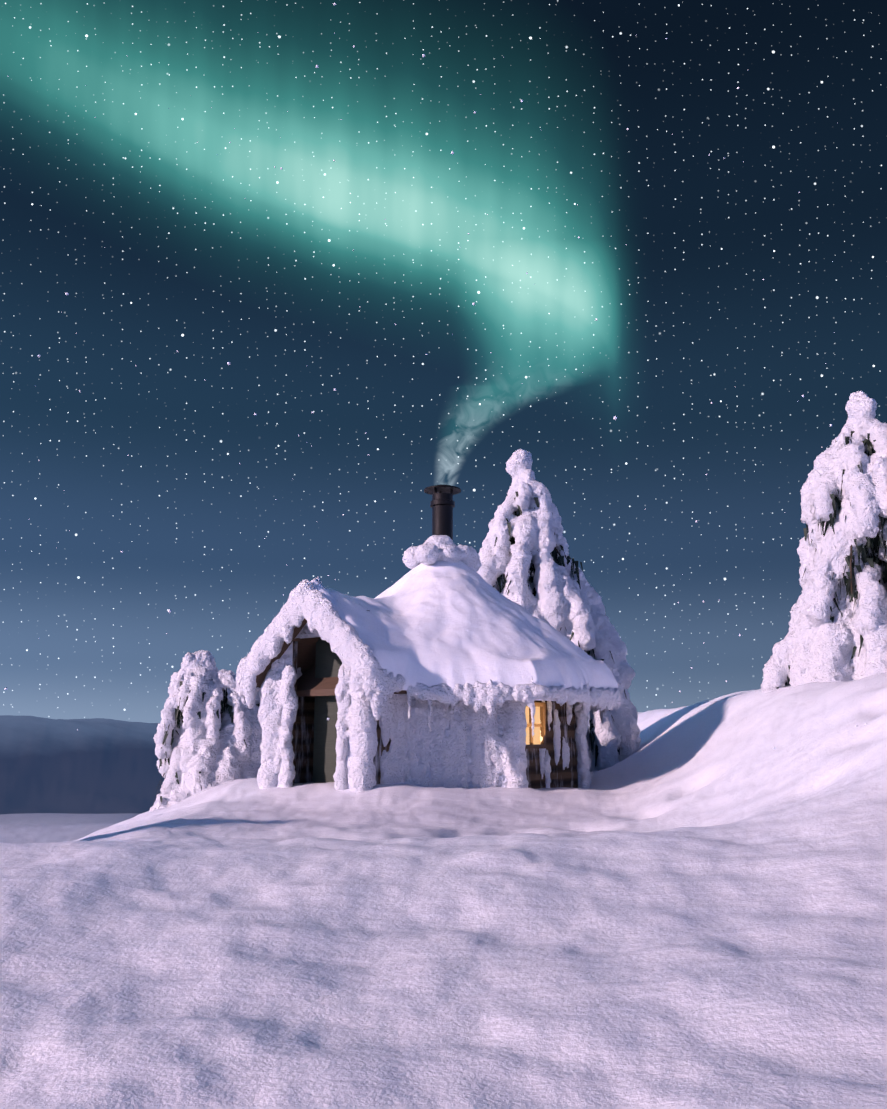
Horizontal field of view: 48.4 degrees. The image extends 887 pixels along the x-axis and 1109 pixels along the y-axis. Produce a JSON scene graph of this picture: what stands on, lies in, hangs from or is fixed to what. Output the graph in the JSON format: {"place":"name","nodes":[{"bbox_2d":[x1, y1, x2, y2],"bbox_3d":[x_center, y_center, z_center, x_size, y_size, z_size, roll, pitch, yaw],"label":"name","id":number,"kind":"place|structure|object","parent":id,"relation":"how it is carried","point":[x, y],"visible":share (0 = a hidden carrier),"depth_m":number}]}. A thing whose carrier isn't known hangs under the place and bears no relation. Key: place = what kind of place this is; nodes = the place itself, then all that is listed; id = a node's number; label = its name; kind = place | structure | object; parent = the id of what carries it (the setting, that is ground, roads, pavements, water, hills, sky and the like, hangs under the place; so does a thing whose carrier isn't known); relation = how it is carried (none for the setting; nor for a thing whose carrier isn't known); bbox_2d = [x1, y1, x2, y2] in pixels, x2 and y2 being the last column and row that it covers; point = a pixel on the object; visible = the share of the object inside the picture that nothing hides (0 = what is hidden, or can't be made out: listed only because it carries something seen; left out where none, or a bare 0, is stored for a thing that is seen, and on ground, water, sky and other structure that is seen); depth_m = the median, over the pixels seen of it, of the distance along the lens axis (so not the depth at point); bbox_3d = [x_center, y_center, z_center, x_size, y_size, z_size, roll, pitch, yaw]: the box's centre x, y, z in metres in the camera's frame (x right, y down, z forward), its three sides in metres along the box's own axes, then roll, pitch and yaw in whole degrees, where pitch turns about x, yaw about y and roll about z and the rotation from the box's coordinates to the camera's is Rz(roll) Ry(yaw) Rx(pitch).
{"place":"outdoors","nodes":[
{"label":"outdoors","id":0,"kind":"place"},
{"bbox_2d":[430,493,454,539],"bbox_3d":[-0.013,-0.273,12.702,0.320,1.012,0.320,-8,-13,39],"label":"chimney pipe","id":1,"kind":"object","parent":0,"point":[442,505],"visible":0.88,"depth_m":12.63},
{"bbox_2d":[424,484,460,494],"bbox_3d":[-0.013,-0.833,12.803,0.490,0.150,0.490,-8,-13,39],"label":"chimney cap","id":2,"kind":"object","parent":1,"relation":"on","point":[441,488],"visible":0.9,"depth_m":12.75},
{"bbox_2d":[0,672,886,1108],"bbox_3d":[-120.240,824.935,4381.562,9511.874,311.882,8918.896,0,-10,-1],"label":"terrain","id":3,"kind":"structure","parent":0,"point":[684,908],"depth_m":2.67},
{"bbox_2d":[155,679,259,806],"bbox_3d":[-3.353,3.737,15.530,2.328,3.773,2.673,0,-10,-1],"label":"tree foliage","id":4,"kind":"object","parent":3,"relation":"on","point":[178,712],"visible":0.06,"depth_m":15.27},
{"bbox_2d":[149,650,261,811],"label":"snow on tree","id":5,"kind":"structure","parent":4,"relation":"on","point":[213,755],"depth_m":15.04},
{"bbox_2d":[492,491,626,766],"bbox_3d":[1.656,2.271,16.639,3.409,7.754,3.696,0,-10,-1],"label":"spruce","id":6,"kind":"object","parent":3,"relation":"on","point":[559,560],"depth_m":16.88},
{"bbox_2d":[477,449,640,772],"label":"snow on tree","id":7,"kind":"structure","parent":6,"relation":"on","point":[562,599],"depth_m":16.39},
{"bbox_2d":[777,431,886,688],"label":"spruce","id":8,"kind":"object","parent":3,"relation":"on","point":[863,552],"depth_m":12.67},
{"bbox_2d":[761,390,886,692],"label":"snow on tree","id":9,"kind":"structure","parent":8,"relation":"on","point":[816,644],"depth_m":12.62},
{"bbox_2d":[0,0,886,722],"label":"sky","id":10,"kind":"structure","parent":0,"point":[164,235]},
{"bbox_2d":[4,3,884,748],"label":"snowflakes","id":11,"kind":"object","parent":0,"point":[368,455],"visible":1,"depth_m":2.59},
{"bbox_2d":[410,696,577,788],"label":"hut log walls","id":12,"kind":"structure","parent":0,"point":[561,777],"depth_m":11.30},
{"bbox_2d":[256,618,406,696],"bbox_3d":[-0.122,0.965,12.344,3.954,1.690,4.299,-8,-13,39],"label":"hut roof timber","id":13,"kind":"object","parent":12,"relation":"on","point":[309,683],"visible":0.04,"depth_m":11.16},
{"bbox_2d":[256,560,618,701],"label":"snow-covered roof","id":14,"kind":"structure","parent":13,"relation":"on","point":[412,626],"depth_m":11.00},
{"bbox_2d":[236,579,620,737],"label":"snow on eaves","id":15,"kind":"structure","parent":14,"relation":"attached to","point":[316,609],"depth_m":10.38},
{"bbox_2d":[402,535,481,571],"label":"snow around chimney","id":16,"kind":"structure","parent":14,"relation":"on","point":[433,549],"depth_m":12.46},
{"bbox_2d":[277,623,390,788],"bbox_3d":[-1.171,1.885,10.878,1.440,2.620,0.650,-8,-13,39],"label":"hut porch","id":17,"kind":"object","parent":12,"relation":"attached to","point":[302,742],"visible":0.06,"depth_m":11.24},
{"bbox_2d":[313,610,369,782],"bbox_3d":[-1.139,1.921,10.911,0.800,2.560,0.050,-8,-13,39],"label":"hut door","id":18,"kind":"structure","parent":17,"relation":"in","point":[328,662],"depth_m":11.04},
{"bbox_2d":[257,576,591,791],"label":"snow on walls","id":19,"kind":"structure","parent":12,"relation":"attached to","point":[418,746],"depth_m":10.67},
{"bbox_2d":[525,702,545,748],"bbox_3d":[0.983,1.908,11.008,0.060,0.510,0.490,-8,-13,39],"label":"window frame","id":20,"kind":"object","parent":12,"relation":"in","point":[542,725],"visible":0.48,"depth_m":11.12},
{"bbox_2d":[525,706,539,744],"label":"hut window panes","id":21,"kind":"object","parent":20,"relation":"in","point":[536,737],"visible":0.4,"depth_m":11.09}
]}

